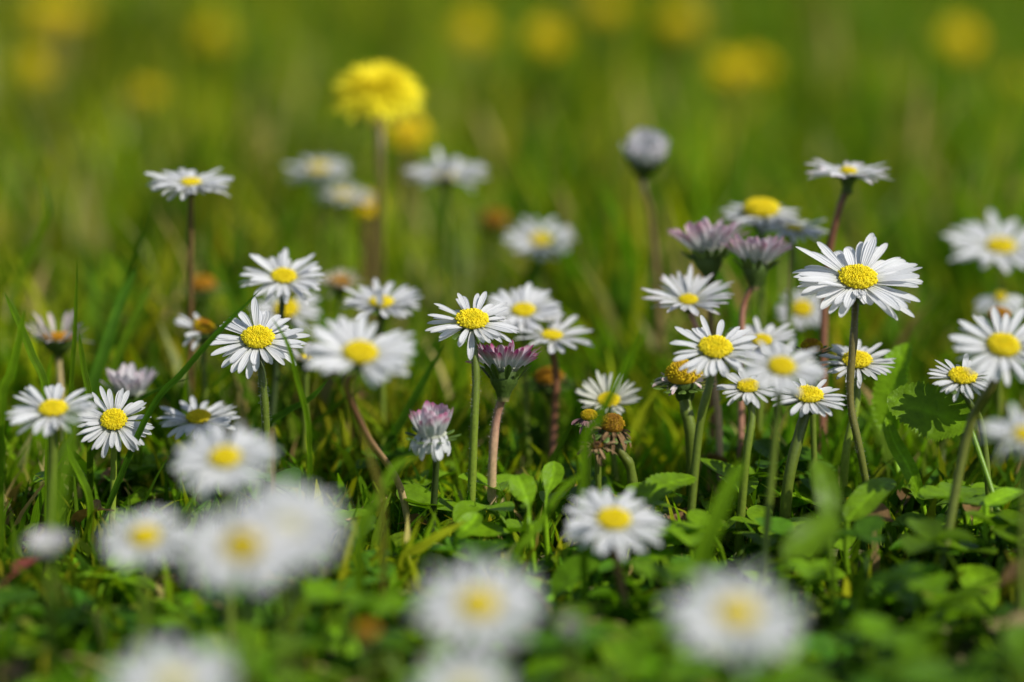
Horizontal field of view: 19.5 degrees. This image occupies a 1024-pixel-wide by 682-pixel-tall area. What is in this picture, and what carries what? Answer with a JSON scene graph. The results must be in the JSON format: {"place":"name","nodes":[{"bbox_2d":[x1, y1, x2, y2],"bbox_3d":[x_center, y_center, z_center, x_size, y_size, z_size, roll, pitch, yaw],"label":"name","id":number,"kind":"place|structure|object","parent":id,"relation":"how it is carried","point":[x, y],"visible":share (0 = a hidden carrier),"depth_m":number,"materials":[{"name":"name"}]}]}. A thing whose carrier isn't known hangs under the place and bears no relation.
{"place":"outdoors","nodes":[
{"label":"outdoors","id":0,"kind":"place"},
{"bbox_2d":[0,0,1023,681],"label":"ground","id":1,"kind":"structure","parent":0,"point":[966,650],"depth_m":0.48,"materials":[{"name":"plant"}]},
{"bbox_2d":[0,310,24,559],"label":"grass blade","id":2,"kind":"object","parent":1,"relation":"on","point":[7,378],"depth_m":0.50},
{"bbox_2d":[4,292,49,525],"bbox_3d":[-0.083,0.016,0.513,0.008,0.048,0.008,0,12,0],"label":"grass blade","id":3,"kind":"object","parent":1,"relation":"on","point":[35,361],"depth_m":0.51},
{"bbox_2d":[8,172,49,402],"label":"grass blade","id":4,"kind":"object","parent":1,"relation":"on","point":[21,275],"depth_m":0.60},
{"bbox_2d":[11,50,55,115],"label":"dandelion","id":5,"kind":"object","parent":1,"relation":"on","point":[34,60],"visible":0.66,"depth_m":0.97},
{"bbox_2d":[23,0,69,76],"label":"dandelion","id":6,"kind":"object","parent":1,"relation":"on","point":[48,11],"visible":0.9,"depth_m":1.08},
{"bbox_2d":[5,383,97,573],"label":"daisy","id":7,"kind":"object","parent":1,"relation":"on","point":[53,412],"visible":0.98,"depth_m":0.50,"materials":[{"name":"white plant"}]},
{"bbox_2d":[25,310,93,442],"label":"daisy","id":8,"kind":"object","parent":1,"relation":"on","point":[57,345],"visible":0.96,"depth_m":0.56,"materials":[{"name":"white plant"}]},
{"bbox_2d":[48,401,76,675],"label":"grass blade","id":9,"kind":"object","parent":1,"relation":"on","point":[58,504],"depth_m":0.44,"materials":[{"name":"plant"}]},
{"bbox_2d":[68,264,77,529],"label":"grass blade","id":10,"kind":"object","parent":1,"relation":"on","point":[71,378],"depth_m":0.53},
{"bbox_2d":[58,0,88,80],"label":"dandelion","id":11,"kind":"object","parent":1,"relation":"on","point":[73,10],"visible":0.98,"depth_m":1.09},
{"bbox_2d":[72,457,93,544],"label":"grass blade","id":12,"kind":"object","parent":1,"relation":"on","point":[84,485],"depth_m":0.51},
{"bbox_2d":[79,333,92,542],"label":"grass blade","id":13,"kind":"object","parent":1,"relation":"on","point":[86,381],"depth_m":0.53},
{"bbox_2d":[81,263,139,445],"bbox_3d":[-0.075,0.008,0.559,0.010,0.044,0.015,0,12,0],"label":"grass blade","id":14,"kind":"object","parent":1,"relation":"on","point":[102,355],"depth_m":0.56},
{"bbox_2d":[77,197,151,451],"bbox_3d":[-0.074,0.001,0.565,0.003,0.054,0.024,8,14,34],"label":"grass blade","id":15,"kind":"object","parent":1,"relation":"on","point":[134,255],"depth_m":0.56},
{"bbox_2d":[95,278,153,468],"bbox_3d":[-0.073,0.009,0.565,0.010,0.040,0.015,0,12,0],"label":"grass blade","id":16,"kind":"object","parent":1,"relation":"on","point":[121,349],"depth_m":0.56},
{"bbox_2d":[122,81,165,132],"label":"dandelion","id":17,"kind":"object","parent":1,"relation":"on","point":[148,92],"visible":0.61,"depth_m":0.92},
{"bbox_2d":[144,168,233,404],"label":"daisy","id":18,"kind":"object","parent":1,"relation":"on","point":[190,184],"visible":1,"depth_m":0.56,"materials":[{"name":"white plant"}]},
{"bbox_2d":[157,396,240,504],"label":"daisy","id":19,"kind":"object","parent":1,"relation":"on","point":[195,418],"visible":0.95,"depth_m":0.54,"materials":[{"name":"white plant"}]},
{"bbox_2d":[174,313,223,409],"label":"daisy","id":20,"kind":"object","parent":1,"relation":"on","point":[202,329],"visible":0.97,"depth_m":0.55,"materials":[{"name":"white plant"}]},
{"bbox_2d":[180,274,226,350],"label":"withered daisy","id":21,"kind":"object","parent":1,"relation":"on","point":[205,286],"visible":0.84,"depth_m":0.60,"materials":[{"name":"brown plant"}]},
{"bbox_2d":[196,15,235,82],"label":"dandelion","id":22,"kind":"object","parent":1,"relation":"on","point":[203,30],"visible":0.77,"depth_m":1.07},
{"bbox_2d":[239,248,324,427],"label":"daisy","id":23,"kind":"object","parent":1,"relation":"on","point":[281,279],"visible":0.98,"depth_m":0.55,"materials":[{"name":"white plant"}]},
{"bbox_2d":[250,292,321,427],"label":"daisy","id":24,"kind":"object","parent":1,"relation":"on","point":[293,307],"visible":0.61,"depth_m":0.57,"materials":[{"name":"white plant"}]},
{"bbox_2d":[230,479,347,681],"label":"daisy","id":25,"kind":"object","parent":1,"relation":"on","point":[305,513],"visible":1,"depth_m":0.40,"materials":[{"name":"white plant"}]},
{"bbox_2d":[272,318,312,575],"bbox_3d":[-0.037,0.019,0.505,0.007,0.045,0.005,0,12,0],"label":"grass blade","id":26,"kind":"object","parent":1,"relation":"on","point":[306,417],"depth_m":0.51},
{"bbox_2d":[291,342,314,459],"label":"daisy","id":27,"kind":"object","parent":1,"relation":"on","point":[304,360],"visible":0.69,"depth_m":0.55,"materials":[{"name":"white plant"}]},
{"bbox_2d":[284,156,349,328],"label":"daisy","id":28,"kind":"object","parent":1,"relation":"on","point":[317,170],"visible":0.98,"depth_m":0.65,"materials":[{"name":"white plant"}]},
{"bbox_2d":[318,268,361,416],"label":"daisy","id":29,"kind":"object","parent":1,"relation":"on","point":[337,282],"visible":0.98,"depth_m":0.58,"materials":[{"name":"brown plant"}]},
{"bbox_2d":[313,181,373,316],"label":"daisy","id":30,"kind":"object","parent":1,"relation":"on","point":[344,196],"visible":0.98,"depth_m":0.65,"materials":[{"name":"white plant"}]},
{"bbox_2d":[328,60,427,338],"bbox_3d":[-0.028,-0.022,0.630,0.022,0.074,0.021,12,17,44],"label":"dandelion","id":31,"kind":"object","parent":1,"relation":"on","point":[378,91],"visible":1,"depth_m":0.62,"materials":[{"name":"plant"}]},
{"bbox_2d":[341,278,423,445],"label":"daisy","id":32,"kind":"object","parent":1,"relation":"on","point":[381,305],"visible":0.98,"depth_m":0.56,"materials":[{"name":"white plant"}]},
{"bbox_2d":[353,455,419,645],"bbox_3d":[-0.020,0.034,0.474,0.010,0.029,0.010,0,12,0],"label":"grass blade","id":33,"kind":"object","parent":1,"relation":"on","point":[370,510],"depth_m":0.47,"materials":[{"name":"plant"}]},
{"bbox_2d":[385,113,429,257],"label":"dandelion","id":34,"kind":"object","parent":1,"relation":"on","point":[404,133],"visible":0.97,"depth_m":0.73,"materials":[{"name":"plant"}]},
{"bbox_2d":[382,344,445,470],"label":"grass blade","id":35,"kind":"object","parent":1,"relation":"on","point":[402,419],"depth_m":0.55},
{"bbox_2d":[398,521,465,588],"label":"grass blade","id":36,"kind":"object","parent":1,"relation":"on","point":[423,545],"depth_m":0.49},
{"bbox_2d":[405,147,488,369],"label":"daisy","id":37,"kind":"object","parent":1,"relation":"on","point":[445,174],"visible":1,"depth_m":0.62,"materials":[{"name":"white plant"}]},
{"bbox_2d":[425,291,518,538],"bbox_3d":[-0.007,0.015,0.524,0.016,0.046,0.016,5,13,22],"label":"daisy","id":38,"kind":"object","parent":1,"relation":"on","point":[474,323],"visible":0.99,"depth_m":0.52,"materials":[{"name":"white plant"}]},
{"bbox_2d":[450,15,494,98],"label":"dandelion","id":39,"kind":"object","parent":1,"relation":"on","point":[473,24],"visible":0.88,"depth_m":1.04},
{"bbox_2d":[470,209,518,303],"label":"withered daisy","id":40,"kind":"object","parent":1,"relation":"on","point":[494,224],"visible":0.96,"depth_m":0.66,"materials":[{"name":"brown plant"}]},
{"bbox_2d":[0,193,1023,681],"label":"ground cover","id":41,"kind":"object","parent":1,"relation":"on","point":[914,645],"visible":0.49,"depth_m":0.47,"materials":[{"name":"green plant"}]},
{"bbox_2d":[22,526,72,676],"bbox_3d":[-0.068,0.042,0.440,0.007,0.028,0.007,0,12,0],"label":"daisy bud","id":42,"kind":"object","parent":41,"relation":"on","point":[49,547],"visible":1,"depth_m":0.44,"materials":[{"name":"white plant"}]},
{"bbox_2d":[77,386,153,529],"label":"daisy","id":43,"kind":"object","parent":41,"relation":"on","point":[111,421],"visible":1,"depth_m":0.52,"materials":[{"name":"white plant"}]},
{"bbox_2d":[100,362,158,456],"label":"daisy","id":44,"kind":"object","parent":41,"relation":"on","point":[132,381],"visible":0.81,"depth_m":0.55,"materials":[{"name":"white plant"}]},
{"bbox_2d":[98,507,193,672],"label":"daisy","id":45,"kind":"object","parent":41,"relation":"on","point":[142,539],"visible":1,"depth_m":0.43,"materials":[{"name":"white plant"}]},
{"bbox_2d":[107,638,234,681],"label":"daisy","id":46,"kind":"object","parent":41,"relation":"on","point":[183,669],"visible":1,"depth_m":0.37,"materials":[{"name":"white plant"}]},
{"bbox_2d":[94,288,261,539],"bbox_3d":[-0.059,0.015,0.516,0.032,0.049,0.002,0,12,0],"label":"grass blade","id":47,"kind":"object","parent":41,"relation":"on","point":[177,377],"depth_m":0.52,"materials":[{"name":"plant"}]},
{"bbox_2d":[171,422,280,668],"bbox_3d":[-0.043,0.033,0.455,0.017,0.039,0.015,0,12,0],"label":"daisy","id":48,"kind":"object","parent":41,"relation":"on","point":[218,454],"visible":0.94,"depth_m":0.45,"materials":[{"name":"white plant"}]},
{"bbox_2d":[177,500,303,681],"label":"daisy","id":49,"kind":"object","parent":41,"relation":"on","point":[229,555],"visible":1,"depth_m":0.39,"materials":[{"name":"white plant"}]},
{"bbox_2d":[211,297,309,496],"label":"daisy","id":50,"kind":"object","parent":41,"relation":"on","point":[260,338],"visible":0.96,"depth_m":0.52,"materials":[{"name":"white plant"}]},
{"bbox_2d":[302,313,415,531],"bbox_3d":[-0.024,0.018,0.495,0.018,0.050,0.047,0,12,0],"label":"daisy","id":51,"kind":"object","parent":41,"relation":"on","point":[353,353],"visible":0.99,"depth_m":0.48,"materials":[{"name":"white plant"}]},
{"bbox_2d":[348,190,375,326],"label":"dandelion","id":52,"kind":"object","parent":41,"relation":"on","point":[367,212],"visible":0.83,"depth_m":0.66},
{"bbox_2d":[345,622,388,681],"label":"withered daisy","id":53,"kind":"object","parent":41,"relation":"on","point":[365,633],"visible":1,"depth_m":0.41,"materials":[{"name":"brown plant"}]},
{"bbox_2d":[357,424,386,627],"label":"dead stalk","id":54,"kind":"object","parent":41,"relation":"on","point":[383,520],"visible":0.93,"depth_m":0.47,"materials":[{"name":"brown plant"}]},
{"bbox_2d":[405,400,460,533],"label":"daisy","id":55,"kind":"object","parent":41,"relation":"on","point":[432,420],"visible":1,"depth_m":0.51,"materials":[{"name":"white plant"}]},
{"bbox_2d":[414,648,511,681],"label":"daisy","id":56,"kind":"object","parent":41,"relation":"on","point":[476,669],"visible":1,"depth_m":0.37,"materials":[{"name":"white plant"}]},
{"bbox_2d":[453,512,482,570],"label":"leaf","id":57,"kind":"object","parent":41,"relation":"on","point":[471,524],"visible":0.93,"depth_m":0.50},
{"bbox_2d":[409,556,541,680],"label":"daisy","id":58,"kind":"object","parent":41,"relation":"on","point":[484,614],"visible":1,"depth_m":0.39,"materials":[{"name":"white plant"}]},
{"bbox_2d":[465,340,541,521],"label":"daisy","id":59,"kind":"object","parent":41,"relation":"on","point":[503,366],"visible":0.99,"depth_m":0.53,"materials":[{"name":"pink plant"}]},
{"bbox_2d":[508,474,536,575],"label":"leaf","id":60,"kind":"object","parent":41,"relation":"on","point":[522,487],"visible":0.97,"depth_m":0.50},
{"bbox_2d":[520,366,573,459],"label":"withered daisy","id":61,"kind":"object","parent":41,"relation":"on","point":[542,379],"visible":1,"depth_m":0.56,"materials":[{"name":"brown plant"}]},
{"bbox_2d":[512,315,593,459],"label":"daisy","id":62,"kind":"object","parent":41,"relation":"on","point":[551,338],"visible":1,"depth_m":0.55,"materials":[{"name":"white plant"}]},
{"bbox_2d":[542,461,563,561],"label":"leaf","id":63,"kind":"object","parent":41,"relation":"on","point":[552,473],"visible":0.88,"depth_m":0.51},
{"bbox_2d":[564,488,667,630],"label":"daisy","id":64,"kind":"object","parent":41,"relation":"on","point":[618,525],"visible":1,"depth_m":0.47,"materials":[{"name":"white plant"}]},
{"bbox_2d":[630,472,696,578],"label":"leaf","id":65,"kind":"object","parent":41,"relation":"on","point":[654,488],"visible":0.86,"depth_m":0.51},
{"bbox_2d":[651,359,714,502],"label":"withered daisy","id":66,"kind":"object","parent":41,"relation":"on","point":[683,386],"visible":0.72,"depth_m":0.53,"materials":[{"name":"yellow plant"}]},
{"bbox_2d":[641,264,733,482],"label":"daisy","id":67,"kind":"object","parent":41,"relation":"on","point":[687,301],"visible":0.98,"depth_m":0.54,"materials":[{"name":"white plant"}]},
{"bbox_2d":[667,217,750,438],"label":"daisy","id":68,"kind":"object","parent":41,"relation":"on","point":[703,239],"visible":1,"depth_m":0.55,"materials":[{"name":"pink plant"}]},
{"bbox_2d":[670,315,758,551],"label":"daisy","id":69,"kind":"object","parent":41,"relation":"on","point":[717,351],"visible":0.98,"depth_m":0.51,"materials":[{"name":"white plant"}]},
{"bbox_2d":[663,566,806,681],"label":"daisy","id":70,"kind":"object","parent":41,"relation":"on","point":[739,624],"visible":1,"depth_m":0.38,"materials":[{"name":"white plant"}]},
{"bbox_2d":[716,372,775,558],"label":"daisy","id":71,"kind":"object","parent":41,"relation":"on","point":[749,393],"visible":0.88,"depth_m":0.51,"materials":[{"name":"white plant"}]},
{"bbox_2d":[741,339,825,589],"bbox_3d":[0.044,0.023,0.486,0.014,0.045,0.012,0,12,0],"label":"daisy","id":72,"kind":"object","parent":41,"relation":"on","point":[780,368],"visible":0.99,"depth_m":0.48,"materials":[{"name":"white plant"}]},
{"bbox_2d":[771,379,845,540],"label":"daisy","id":73,"kind":"object","parent":41,"relation":"on","point":[810,400],"visible":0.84,"depth_m":0.52,"materials":[{"name":"white plant"}]},
{"bbox_2d":[778,513,840,607],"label":"leaf","id":74,"kind":"object","parent":41,"relation":"on","point":[809,537],"visible":0.85,"depth_m":0.46,"materials":[{"name":"plant"}]},
{"bbox_2d":[793,338,831,515],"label":"daisy","id":75,"kind":"object","parent":41,"relation":"on","point":[807,344],"visible":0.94,"depth_m":0.53,"materials":[{"name":"green plant"}]},
{"bbox_2d":[810,460,841,636],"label":"leaf","id":76,"kind":"object","parent":41,"relation":"on","point":[826,485],"visible":0.98,"depth_m":0.48,"materials":[{"name":"plant"}]},
{"bbox_2d":[818,339,895,504],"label":"daisy","id":77,"kind":"object","parent":41,"relation":"on","point":[865,360],"visible":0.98,"depth_m":0.53,"materials":[{"name":"white plant"}]},
{"bbox_2d":[792,233,922,551],"bbox_3d":[0.060,0.010,0.525,0.023,0.055,0.022,0,12,0],"label":"daisy","id":78,"kind":"object","parent":41,"relation":"on","point":[861,275],"visible":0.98,"depth_m":0.52,"materials":[{"name":"white plant"}]},
{"bbox_2d":[870,343,912,513],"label":"leaf","id":79,"kind":"object","parent":41,"relation":"on","point":[885,386],"visible":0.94,"depth_m":0.54,"materials":[{"name":"plant"}]},
{"bbox_2d":[883,417,926,514],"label":"leaf","id":80,"kind":"object","parent":41,"relation":"on","point":[902,456],"visible":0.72,"depth_m":0.53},
{"bbox_2d":[887,381,1008,561],"bbox_3d":[0.078,0.024,0.515,0.011,0.031,0.030,-11,16,-42],"label":"leaf","id":81,"kind":"object","parent":41,"relation":"on","point":[930,412],"visible":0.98,"depth_m":0.52,"materials":[{"name":"plant"}]},
{"bbox_2d":[927,353,1000,546],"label":"daisy","id":82,"kind":"object","parent":41,"relation":"on","point":[962,381],"visible":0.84,"depth_m":0.52,"materials":[{"name":"white plant"}]},
{"bbox_2d":[939,306,1023,573],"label":"daisy","id":83,"kind":"object","parent":41,"relation":"on","point":[1003,347],"visible":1,"depth_m":0.49,"materials":[{"name":"white plant"}]},
{"bbox_2d":[942,210,1023,390],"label":"daisy","id":84,"kind":"object","parent":41,"relation":"on","point":[1003,251],"visible":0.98,"depth_m":0.60,"materials":[{"name":"white plant"}]},
{"bbox_2d":[975,290,1023,414],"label":"daisy","id":85,"kind":"object","parent":41,"relation":"on","point":[1000,298],"visible":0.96,"depth_m":0.58,"materials":[{"name":"white plant"}]},
{"bbox_2d":[976,404,1023,676],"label":"daisy","id":86,"kind":"object","parent":41,"relation":"on","point":[1014,426],"visible":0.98,"depth_m":0.46,"materials":[{"name":"white plant"}]},
{"bbox_2d":[982,487,1019,565],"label":"leaf","id":87,"kind":"object","parent":41,"relation":"on","point":[1002,495],"visible":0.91,"depth_m":0.50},
{"bbox_2d":[487,283,564,468],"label":"daisy","id":88,"kind":"object","parent":1,"relation":"on","point":[527,304],"visible":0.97,"depth_m":0.56,"materials":[{"name":"white plant"}]},
{"bbox_2d":[502,217,576,363],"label":"daisy","id":89,"kind":"object","parent":1,"relation":"on","point":[538,240],"visible":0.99,"depth_m":0.62,"materials":[{"name":"white plant"}]},
{"bbox_2d":[520,235,560,344],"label":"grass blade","id":90,"kind":"object","parent":1,"relation":"on","point":[533,269],"depth_m":0.62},
{"bbox_2d":[523,18,566,92],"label":"dandelion","id":91,"kind":"object","parent":1,"relation":"on","point":[536,34],"visible":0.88,"depth_m":0.99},
{"bbox_2d":[510,469,589,576],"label":"grass blade","id":92,"kind":"object","parent":1,"relation":"on","point":[530,535],"depth_m":0.48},
{"bbox_2d":[558,616,584,681],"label":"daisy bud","id":93,"kind":"object","parent":1,"relation":"on","point":[571,630],"visible":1,"depth_m":0.41,"materials":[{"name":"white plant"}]},
{"bbox_2d":[577,431,619,533],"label":"withered daisy","id":94,"kind":"object","parent":1,"relation":"on","point":[597,449],"visible":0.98,"depth_m":0.51,"materials":[{"name":"brown plant"}]},
{"bbox_2d":[587,0,626,75],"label":"dandelion","id":95,"kind":"object","parent":1,"relation":"on","point":[598,7],"visible":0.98,"depth_m":1.11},
{"bbox_2d":[575,370,641,494],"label":"daisy","id":96,"kind":"object","parent":1,"relation":"on","point":[621,397],"visible":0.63,"depth_m":0.54,"materials":[{"name":"white plant"}]},
{"bbox_2d":[579,323,648,603],"bbox_3d":[0.016,0.022,0.477,0.011,0.050,0.006,0,12,0],"label":"grass blade","id":97,"kind":"object","parent":1,"relation":"on","point":[594,423],"depth_m":0.48,"materials":[{"name":"plant"}]},
{"bbox_2d":[593,413,637,483],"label":"withered daisy","id":98,"kind":"object","parent":1,"relation":"on","point":[610,428],"visible":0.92,"depth_m":0.51,"materials":[{"name":"brown plant"}]},
{"bbox_2d":[621,128,668,394],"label":"daisy","id":99,"kind":"object","parent":1,"relation":"on","point":[645,151],"visible":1,"depth_m":0.60,"materials":[{"name":"white plant"}]},
{"bbox_2d":[657,1,702,85],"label":"dandelion","id":100,"kind":"object","parent":1,"relation":"on","point":[684,15],"visible":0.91,"depth_m":1.07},
{"bbox_2d":[692,460,744,647],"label":"grass blade","id":101,"kind":"object","parent":1,"relation":"on","point":[711,530],"depth_m":0.46,"materials":[{"name":"plant"}]},
{"bbox_2d":[703,52,750,124],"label":"dandelion","id":102,"kind":"object","parent":1,"relation":"on","point":[726,67],"visible":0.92,"depth_m":0.95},
{"bbox_2d":[720,233,792,462],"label":"daisy","id":103,"kind":"object","parent":1,"relation":"on","point":[756,255],"visible":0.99,"depth_m":0.55,"materials":[{"name":"purple plant"}]},
{"bbox_2d":[741,51,774,139],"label":"dandelion","id":104,"kind":"object","parent":1,"relation":"on","point":[754,64],"visible":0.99,"depth_m":0.96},
{"bbox_2d":[720,197,799,424],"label":"daisy","id":105,"kind":"object","parent":1,"relation":"on","point":[757,213],"visible":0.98,"depth_m":0.57,"materials":[{"name":"white plant"}]},
{"bbox_2d":[726,316,795,460],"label":"daisy","id":106,"kind":"object","parent":1,"relation":"on","point":[768,335],"visible":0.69,"depth_m":0.55,"materials":[{"name":"white plant"}]},
{"bbox_2d":[758,219,827,425],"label":"daisy","id":107,"kind":"object","parent":1,"relation":"on","point":[793,230],"visible":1,"depth_m":0.56,"materials":[{"name":"white plant"}]},
{"bbox_2d":[776,290,820,383],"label":"daisy","id":108,"kind":"object","parent":1,"relation":"on","point":[804,311],"visible":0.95,"depth_m":0.58,"materials":[{"name":"white plant"}]},
{"bbox_2d":[805,158,893,460],"bbox_3d":[0.062,-0.002,0.559,0.016,0.064,0.016,-3,12,-14],"label":"daisy","id":109,"kind":"object","parent":1,"relation":"on","point":[847,174],"visible":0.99,"depth_m":0.55,"materials":[{"name":"white plant"}]},
{"bbox_2d":[843,478,895,584],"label":"leaf","id":110,"kind":"object","parent":1,"relation":"on","point":[865,498],"visible":1,"depth_m":0.50,"materials":[{"name":"plant"}]},
{"bbox_2d":[938,21,979,106],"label":"dandelion","id":111,"kind":"object","parent":1,"relation":"on","point":[965,45],"visible":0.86,"depth_m":1.02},
{"bbox_2d":[982,306,1014,451],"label":"daisy","id":112,"kind":"object","parent":1,"relation":"on","point":[1002,311],"visible":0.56,"depth_m":0.56,"materials":[{"name":"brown plant"}]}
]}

